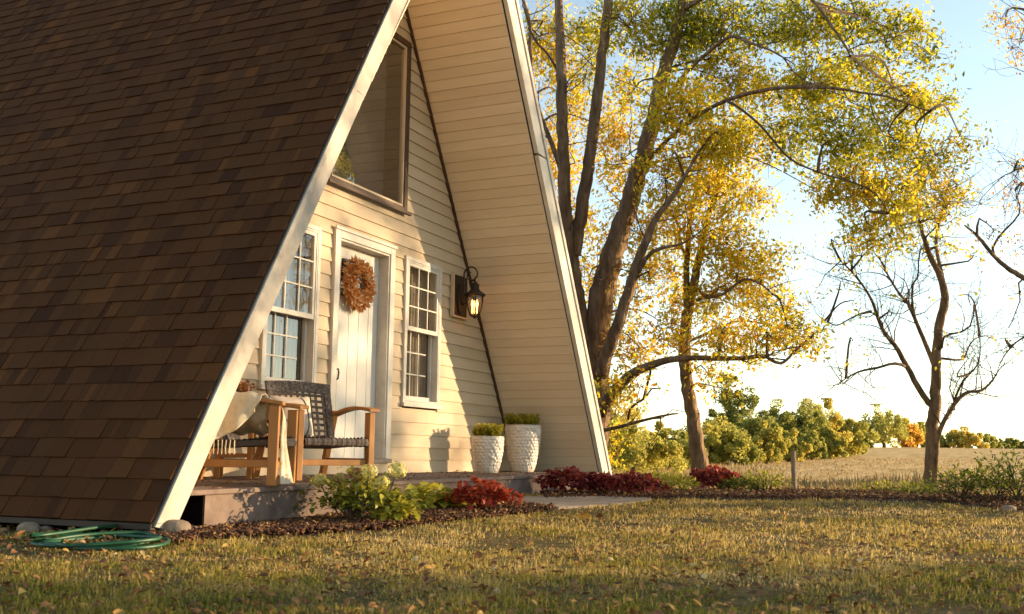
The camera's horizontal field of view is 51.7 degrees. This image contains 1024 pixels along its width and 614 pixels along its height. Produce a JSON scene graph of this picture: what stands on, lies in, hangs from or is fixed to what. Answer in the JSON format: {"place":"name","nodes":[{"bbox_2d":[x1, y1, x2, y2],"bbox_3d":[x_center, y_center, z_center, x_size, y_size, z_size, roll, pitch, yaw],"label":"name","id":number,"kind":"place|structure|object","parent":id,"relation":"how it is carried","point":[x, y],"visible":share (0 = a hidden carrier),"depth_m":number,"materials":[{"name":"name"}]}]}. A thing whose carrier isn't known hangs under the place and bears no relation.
{"place":"outdoors","nodes":[
{"label":"outdoors","id":0,"kind":"place"},
{"bbox_2d":[236,379,254,391],"bbox_3d":[-2.051,0.610,7.975,0.264,0.205,0.182,-10,-14,54],"label":"dried bouquet","id":1,"kind":"object","parent":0,"point":[242,387],"visible":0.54,"depth_m":7.93,"materials":[{"name":"brown plant"}]},
{"bbox_2d":[0,491,1023,613],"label":"grass","id":2,"kind":"structure","parent":0,"point":[212,582],"depth_m":4.67,"materials":[{"name":"green plant"}]},
{"bbox_2d":[0,447,1023,613],"bbox_3d":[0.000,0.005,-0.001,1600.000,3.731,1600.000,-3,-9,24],"label":"ground","id":3,"kind":"structure","parent":0,"point":[887,453],"depth_m":5.41,"materials":[{"name":"green plant"}]},
{"bbox_2d":[18,587,25,593],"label":"fallen leaf","id":4,"kind":"object","parent":3,"relation":"on","point":[21,590],"visible":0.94,"depth_m":3.54,"materials":[{"name":"yellow plant"}]},
{"bbox_2d":[16,522,39,533],"bbox_3d":[-2.806,1.294,6.135,0.152,0.090,0.098,-4,-9,32],"label":"stone","id":5,"kind":"object","parent":3,"relation":"on","point":[32,526],"visible":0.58,"depth_m":6.10,"materials":[{"name":"grey stone"}]},
{"bbox_2d":[39,526,53,531],"bbox_3d":[-2.742,1.315,6.215,0.080,0.056,0.075,4,-9,-23],"label":"stone","id":6,"kind":"object","parent":3,"relation":"on","point":[42,528],"visible":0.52,"depth_m":6.19,"materials":[{"name":"grey stone"}]},
{"bbox_2d":[0,523,127,544],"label":"leaf litter","id":7,"kind":"object","parent":3,"relation":"on","point":[28,537],"visible":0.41,"depth_m":5.66,"materials":[{"name":"brown plant"}]},
{"bbox_2d":[74,538,84,542],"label":"fallen leaf","id":8,"kind":"object","parent":3,"relation":"on","point":[80,540],"visible":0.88,"depth_m":5.38,"materials":[{"name":"beige plant"}]},
{"bbox_2d":[29,524,170,550],"bbox_3d":[-2.211,1.219,5.652,0.681,0.074,1.191,4,-9,-24],"label":"garden hose","id":9,"kind":"object","parent":3,"relation":"on","point":[142,538],"visible":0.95,"depth_m":5.38,"materials":[{"name":"green rubber"}]},
{"bbox_2d":[0,0,611,531],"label":"frame house","id":10,"kind":"structure","parent":3,"relation":"on","point":[202,202],"depth_m":9.03,"materials":[{"name":"brown"}]},
{"bbox_2d":[214,433,255,478],"bbox_3d":[-2.062,0.991,7.891,0.300,0.572,0.300,2,-8,-9],"label":"plant stand","id":11,"kind":"object","parent":10,"relation":"on","point":[218,471],"visible":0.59,"depth_m":7.76,"materials":[{"name":"brown wood"}]},
{"bbox_2d":[197,398,302,485],"bbox_3d":[-1.861,0.817,7.194,0.730,0.776,0.712,1,-8,-1],"label":"lounge chair","id":12,"kind":"object","parent":10,"relation":"on","point":[271,462],"visible":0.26,"depth_m":6.88,"materials":[{"name":"brown wood"}]},
{"bbox_2d":[209,391,292,483],"bbox_3d":[-1.838,0.848,6.949,0.783,0.617,0.443,1,-8,-1],"label":"throw blanket","id":13,"kind":"object","parent":12,"relation":"on","point":[247,412],"visible":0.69,"depth_m":6.90,"materials":[{"name":"beige fabric"}]},
{"bbox_2d":[258,223,321,394],"bbox_3d":[-1.955,-0.019,9.092,0.220,1.506,0.822,-3,-9,24],"label":"window","id":14,"kind":"structure","parent":10,"relation":"in","point":[280,337],"depth_m":9.31,"materials":[{"name":"white paint"}]},
{"bbox_2d":[254,380,378,480],"bbox_3d":[-1.533,0.947,8.175,0.712,0.776,0.730,8,-11,-41],"label":"lounge chair","id":15,"kind":"object","parent":10,"relation":"on","point":[328,441],"visible":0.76,"depth_m":8.16,"materials":[{"name":"brown wood"}]},
{"bbox_2d":[270,395,313,436],"bbox_3d":[-1.677,0.839,8.058,0.344,0.317,0.183,8,-11,-41],"label":"pillow","id":16,"kind":"object","parent":15,"relation":"on","point":[308,428],"visible":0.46,"depth_m":8.06,"materials":[{"name":"white fabric"}]},
{"bbox_2d":[334,245,378,457],"bbox_3d":[-1.517,0.436,10.101,0.100,2.001,0.866,-3,-9,24],"label":"door","id":17,"kind":"structure","parent":10,"relation":"in","point":[357,332],"depth_m":10.13,"materials":[{"name":"white paint"}]},
{"bbox_2d":[341,255,376,312],"bbox_3d":[-1.450,-0.215,10.091,0.176,0.566,0.571,-3,-9,24],"label":"wreath","id":18,"kind":"object","parent":17,"relation":"hanging from","point":[353,293],"visible":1,"depth_m":10.03,"materials":[{"name":"orange plant"}]},
{"bbox_2d":[327,32,411,215],"bbox_3d":[-1.468,-1.961,10.452,0.295,1.870,1.510,-3,-9,24],"label":"window","id":19,"kind":"structure","parent":10,"relation":"in","point":[358,169],"depth_m":10.87,"materials":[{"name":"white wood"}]},
{"bbox_2d":[194,470,590,488],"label":"leaf litter","id":20,"kind":"object","parent":10,"relation":"on","point":[375,477],"visible":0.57,"depth_m":9.36,"materials":[{"name":"brown plant"}]},
{"bbox_2d":[400,255,442,409],"bbox_3d":[-1.010,0.289,11.181,0.220,1.555,0.830,-3,-9,24],"label":"window","id":21,"kind":"structure","parent":10,"relation":"in","point":[416,273],"depth_m":11.35,"materials":[{"name":"white paint"}]},
{"bbox_2d":[450,266,484,319],"bbox_3d":[-0.460,-0.163,11.898,0.335,0.601,0.372,-3,-9,24],"label":"wall lantern","id":22,"kind":"object","parent":10,"relation":"attached to","point":[460,293],"depth_m":11.87,"materials":[{"name":"brown metal"}]},
{"bbox_2d":[471,436,503,472],"bbox_3d":[-0.265,1.611,11.538,0.362,0.395,0.364,-3,-9,24],"label":"planter","id":23,"kind":"object","parent":10,"relation":"on","point":[487,451],"visible":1,"depth_m":11.40,"materials":[{"name":"ceramic"}]},
{"bbox_2d":[471,423,504,435],"bbox_3d":[-0.261,1.357,11.571,0.390,0.179,0.359,-3,-9,24],"label":"potted sedum","id":24,"kind":"object","parent":23,"relation":"on","point":[488,429],"visible":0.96,"depth_m":11.49,"materials":[{"name":"green plant"}]},
{"bbox_2d":[504,425,540,471],"bbox_3d":[0.126,1.668,12.460,0.434,0.545,0.435,-3,-9,24],"label":"planter","id":25,"kind":"object","parent":10,"relation":"on","point":[522,442],"visible":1,"depth_m":12.30,"materials":[{"name":"ceramic"}]},
{"bbox_2d":[503,412,539,424],"bbox_3d":[0.121,1.338,12.495,0.441,0.181,0.430,2,-8,-12],"label":"potted sedum","id":26,"kind":"object","parent":25,"relation":"on","point":[519,419],"visible":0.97,"depth_m":12.44,"materials":[{"name":"green plant"}]},
{"bbox_2d":[131,491,556,543],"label":"mulch","id":27,"kind":"object","parent":3,"relation":"on","point":[241,529],"visible":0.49,"depth_m":6.69,"materials":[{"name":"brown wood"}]},
{"bbox_2d":[157,519,190,532],"bbox_3d":[-1.930,1.274,6.004,0.194,0.130,0.160,5,-9,-28],"label":"stone","id":28,"kind":"object","parent":27,"relation":"on","point":[175,525],"visible":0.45,"depth_m":5.96,"materials":[{"name":"grey stone"}]},
{"bbox_2d":[292,461,429,519],"bbox_3d":[-1.033,1.247,7.056,0.992,0.447,0.659,1,-8,0],"label":"hydrangea bush","id":29,"kind":"object","parent":27,"relation":"on","point":[347,498],"visible":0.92,"depth_m":6.96,"materials":[{"name":"green plant"}]},
{"bbox_2d":[368,493,420,521],"bbox_3d":[-0.788,1.338,6.991,0.402,0.227,0.350,1,-8,0],"label":"yellow seedling","id":30,"kind":"object","parent":27,"relation":"on","point":[400,515],"visible":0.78,"depth_m":6.91,"materials":[{"name":"green plant"}]},
{"bbox_2d":[400,481,475,509],"bbox_3d":[-0.613,1.514,8.258,0.709,0.300,0.528,5,-9,-27],"label":"hosta plant","id":31,"kind":"object","parent":27,"relation":"on","point":[430,496],"visible":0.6,"depth_m":8.19,"materials":[{"name":"green plant"}]},
{"bbox_2d":[441,475,524,510],"bbox_3d":[-0.227,1.439,8.130,0.659,0.286,0.488,1,-8,0],"label":"heuchera","id":32,"kind":"object","parent":27,"relation":"on","point":[497,490],"visible":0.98,"depth_m":8.05,"materials":[{"name":"red plant"}]},
{"bbox_2d":[474,551,482,558],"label":"fallen leaf","id":33,"kind":"object","parent":3,"relation":"on","point":[478,554],"visible":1,"depth_m":4.93,"materials":[{"name":"brown plant"}]},
{"bbox_2d":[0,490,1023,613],"bbox_3d":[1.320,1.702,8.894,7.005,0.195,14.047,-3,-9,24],"label":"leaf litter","id":34,"kind":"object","parent":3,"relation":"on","point":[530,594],"visible":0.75,"depth_m":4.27,"materials":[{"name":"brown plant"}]},
{"bbox_2d":[576,512,590,519],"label":"fallen leaf","id":35,"kind":"object","parent":3,"relation":"on","point":[586,515],"visible":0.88,"depth_m":7.74,"materials":[{"name":"plant"}]},
{"bbox_2d":[608,388,659,471],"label":"tree","id":36,"kind":"object","parent":3,"relation":"on","point":[633,414],"visible":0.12,"depth_m":42.05,"materials":[{"name":"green plant"}]},
{"bbox_2d":[607,417,688,473],"bbox_3d":[3.998,4.874,35.966,3.681,2.229,3.860,1,-8,-1],"label":"bush","id":37,"kind":"object","parent":3,"relation":"on","point":[670,450],"visible":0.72,"depth_m":35.42,"materials":[{"name":"green plant"}]},
{"bbox_2d":[636,457,680,470],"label":"bush","id":38,"kind":"object","parent":3,"relation":"on","point":[658,464],"visible":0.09,"depth_m":44.01,"materials":[{"name":"green plant"}]},
{"bbox_2d":[654,428,690,470],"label":"bush","id":39,"kind":"object","parent":3,"relation":"on","point":[666,433],"visible":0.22,"depth_m":45.76,"materials":[{"name":"green plant"}]},
{"bbox_2d":[676,415,751,465],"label":"tree","id":40,"kind":"object","parent":3,"relation":"on","point":[718,447],"visible":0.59,"depth_m":59.53,"materials":[{"name":"green plant"}]},
{"bbox_2d":[715,439,731,464],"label":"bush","id":41,"kind":"object","parent":3,"relation":"on","point":[725,461],"visible":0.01,"depth_m":61.68,"materials":[{"name":"green plant"}]},
{"bbox_2d":[622,94,836,488],"bbox_3d":[3.578,-0.186,17.018,3.898,6.637,3.513,5,-9,-29],"label":"slender tree","id":42,"kind":"object","parent":3,"relation":"on","point":[714,189],"visible":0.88,"depth_m":16.72,"materials":[{"name":"yellow plant"}]},
{"bbox_2d":[702,374,759,462],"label":"tree","id":43,"kind":"object","parent":3,"relation":"on","point":[733,414],"visible":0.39,"depth_m":71.88,"materials":[{"name":"green plant"}]},
{"bbox_2d":[728,432,760,464],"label":"bush","id":44,"kind":"object","parent":3,"relation":"on","point":[753,454],"visible":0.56,"depth_m":59.78,"materials":[{"name":"green plant"}]},
{"bbox_2d":[730,409,783,461],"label":"tree","id":45,"kind":"object","parent":3,"relation":"on","point":[751,425],"visible":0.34,"depth_m":67.82,"materials":[{"name":"green plant"}]},
{"bbox_2d":[520,0,1005,473],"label":"deciduous tree","id":46,"kind":"object","parent":3,"relation":"on","point":[602,336],"visible":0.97,"depth_m":15.31,"materials":[{"name":"green plant"}]},
{"bbox_2d":[750,421,791,463],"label":"tree","id":47,"kind":"object","parent":3,"relation":"on","point":[765,440],"visible":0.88,"depth_m":61.78,"materials":[{"name":"green plant"}]},
{"bbox_2d":[539,490,1023,512],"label":"mulch bed","id":48,"kind":"object","parent":3,"relation":"on","point":[954,501],"visible":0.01,"depth_m":10.13,"materials":[{"name":"soil"}]},
{"bbox_2d":[532,465,606,492],"bbox_3d":[0.575,1.751,10.622,0.769,0.315,0.520,1,-8,0],"label":"heuchera","id":49,"kind":"object","parent":48,"relation":"on","point":[570,475],"visible":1,"depth_m":10.55,"materials":[{"name":"red plant"}]},
{"bbox_2d":[581,471,619,491],"bbox_3d":[0.914,1.809,10.847,0.475,0.278,0.466,1,-8,0],"label":"heuchera","id":50,"kind":"object","parent":48,"relation":"on","point":[603,475],"visible":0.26,"depth_m":10.77,"materials":[{"name":"red plant"}]},
{"bbox_2d":[598,469,673,495],"bbox_3d":[1.226,1.750,10.489,0.758,0.285,0.505,1,-8,0],"label":"heuchera","id":51,"kind":"object","parent":48,"relation":"on","point":[616,482],"visible":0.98,"depth_m":10.40,"materials":[{"name":"red plant"}]},
{"bbox_2d":[628,469,701,490],"bbox_3d":[1.660,1.921,11.578,0.871,0.304,0.574,1,-8,0],"label":"ground cover","id":52,"kind":"object","parent":48,"relation":"on","point":[680,480],"visible":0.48,"depth_m":11.51,"materials":[{"name":"green plant"}]},
{"bbox_2d":[685,463,744,488],"bbox_3d":[2.555,2.182,13.464,0.894,0.382,0.666,1,-8,0],"label":"heuchera","id":53,"kind":"object","parent":48,"relation":"on","point":[709,475],"visible":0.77,"depth_m":13.31,"materials":[{"name":"red plant"}]},
{"bbox_2d":[713,475,767,490],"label":"ground cover","id":54,"kind":"object","parent":48,"relation":"on","point":[735,484],"visible":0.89,"depth_m":13.01,"materials":[{"name":"green plant"}]},
{"bbox_2d":[735,469,794,489],"bbox_3d":[3.106,2.151,13.071,0.759,0.330,0.626,6,-9,-31],"label":"garden plant","id":55,"kind":"object","parent":48,"relation":"on","point":[765,483],"visible":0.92,"depth_m":13.01,"materials":[{"name":"green plant"}]},
{"bbox_2d":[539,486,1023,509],"bbox_3d":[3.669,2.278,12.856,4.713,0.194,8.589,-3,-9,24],"label":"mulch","id":56,"kind":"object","parent":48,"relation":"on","point":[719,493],"visible":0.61,"depth_m":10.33,"materials":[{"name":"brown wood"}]},
{"bbox_2d":[917,464,1007,500],"bbox_3d":[4.289,1.690,10.089,0.836,0.384,0.648,1,-8,0],"label":"weed clump","id":57,"kind":"object","parent":48,"relation":"on","point":[948,490],"visible":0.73,"depth_m":10.05,"materials":[{"name":"green plant"}]},
{"bbox_2d":[961,445,1023,501],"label":"weed clump","id":58,"kind":"object","parent":48,"relation":"on","point":[1017,494],"visible":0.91,"depth_m":9.84,"materials":[{"name":"green plant"}]},
{"bbox_2d":[754,399,809,459],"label":"tree","id":59,"kind":"object","parent":3,"relation":"on","point":[782,419],"visible":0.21,"depth_m":75.26,"materials":[{"name":"green plant"}]},
{"bbox_2d":[791,451,796,488],"bbox_3d":[3.747,2.213,14.038,0.075,0.597,0.076,-3,-9,24],"label":"wooden post","id":60,"kind":"object","parent":3,"relation":"on","point":[793,465],"visible":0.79,"depth_m":14.03,"materials":[{"name":"grey wood"}]},
{"bbox_2d":[778,428,812,461],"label":"bush","id":61,"kind":"object","parent":3,"relation":"on","point":[800,450],"visible":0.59,"depth_m":65.63,"materials":[{"name":"green plant"}]},
{"bbox_2d":[769,402,831,458],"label":"tree","id":62,"kind":"object","parent":3,"relation":"on","point":[820,424],"visible":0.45,"depth_m":75.45,"materials":[{"name":"green plant"}]},
{"bbox_2d":[797,430,827,459],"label":"bush","id":63,"kind":"object","parent":3,"relation":"on","point":[819,445],"visible":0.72,"depth_m":69.69,"materials":[{"name":"green plant"}]},
{"bbox_2d":[796,397,853,455],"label":"tree","id":64,"kind":"object","parent":3,"relation":"on","point":[836,422],"visible":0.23,"depth_m":77.93,"materials":[{"name":"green plant"}]},
{"bbox_2d":[819,427,848,458],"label":"bush","id":65,"kind":"object","parent":3,"relation":"on","point":[835,444],"visible":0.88,"depth_m":73.78,"materials":[{"name":"green plant"}]},
{"bbox_2d":[836,415,879,456],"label":"tree","id":66,"kind":"object","parent":3,"relation":"on","point":[856,443],"visible":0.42,"depth_m":79.14,"materials":[{"name":"green plant"}]},
{"bbox_2d":[847,442,869,454],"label":"bush","id":67,"kind":"object","parent":3,"relation":"on","point":[866,443],"visible":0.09,"depth_m":89.25,"materials":[{"name":"green plant"}]},
{"bbox_2d":[859,420,876,447],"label":"tree","id":68,"kind":"object","parent":3,"relation":"on","point":[872,426],"visible":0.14,"depth_m":139.41,"materials":[{"name":"green plant"}]},
{"bbox_2d":[844,478,918,490],"bbox_3d":[4.952,2.408,14.125,1.095,0.230,0.770,1,-8,0],"label":"weed clump","id":69,"kind":"object","parent":3,"relation":"on","point":[868,486],"visible":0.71,"depth_m":14.11,"materials":[{"name":"green plant"}]},
{"bbox_2d":[861,403,909,447],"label":"tree","id":70,"kind":"object","parent":3,"relation":"on","point":[886,429],"visible":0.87,"depth_m":144.82,"materials":[{"name":"green plant"}]},
{"bbox_2d":[782,151,1023,490],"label":"bare tree","id":71,"kind":"object","parent":3,"relation":"on","point":[934,430],"visible":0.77,"depth_m":16.80,"materials":[{"name":"brown plant"}]},
{"bbox_2d":[893,417,925,446],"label":"tree","id":72,"kind":"object","parent":3,"relation":"on","point":[919,437],"visible":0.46,"depth_m":149.40,"materials":[{"name":"orange plant"}]},
{"bbox_2d":[892,479,943,494],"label":"weed clump","id":73,"kind":"object","parent":3,"relation":"on","point":[913,486],"visible":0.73,"depth_m":11.92,"materials":[{"name":"green plant"}]},
{"bbox_2d":[913,421,925,447],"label":"tree","id":74,"kind":"object","parent":3,"relation":"on","point":[923,427],"visible":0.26,"depth_m":154.22,"materials":[{"name":"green plant"}]},
{"bbox_2d":[940,432,955,447],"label":"bush","id":75,"kind":"object","parent":3,"relation":"on","point":[943,444],"visible":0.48,"depth_m":168.55,"materials":[{"name":"green plant"}]},
{"bbox_2d":[945,426,989,447],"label":"bush","id":76,"kind":"object","parent":3,"relation":"on","point":[964,437],"visible":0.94,"depth_m":167.18,"materials":[{"name":"green plant"}]},
{"bbox_2d":[932,456,1023,500],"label":"weed clump","id":77,"kind":"object","parent":3,"relation":"on","point":[998,496],"visible":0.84,"depth_m":9.93,"materials":[{"name":"green plant"}]},
{"bbox_2d":[938,0,1023,407],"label":"edge tree","id":78,"kind":"object","parent":3,"relation":"on","point":[1009,269],"visible":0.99,"depth_m":16.06,"materials":[{"name":"brown plant"}]},
{"bbox_2d":[972,432,1005,448],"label":"bush","id":79,"kind":"object","parent":3,"relation":"on","point":[992,440],"visible":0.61,"depth_m":173.43,"materials":[{"name":"green plant"}]},
{"bbox_2d":[999,505,1016,512],"bbox_3d":[4.173,1.703,8.862,0.126,0.080,0.175,-9,-12,49],"label":"stone","id":80,"kind":"object","parent":3,"relation":"on","point":[1008,507],"visible":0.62,"depth_m":8.81,"materials":[{"name":"grey stone"}]},
{"bbox_2d":[997,437,1023,448],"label":"bush","id":81,"kind":"object","parent":3,"relation":"on","point":[1010,441],"visible":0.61,"depth_m":179.11,"materials":[{"name":"green plant"}]},
{"bbox_2d":[511,496,651,508],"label":"path","id":82,"kind":"structure","parent":0,"point":[564,502],"depth_m":9.41,"materials":[{"name":"concrete"}]},
{"bbox_2d":[518,0,1023,453],"label":"sky","id":83,"kind":"structure","parent":0,"point":[991,96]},
{"bbox_2d":[610,458,1023,492],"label":"dry grass","id":84,"kind":"structure","parent":0,"point":[836,484],"depth_m":37.76,"materials":[{"name":"beige plant"}]}
]}

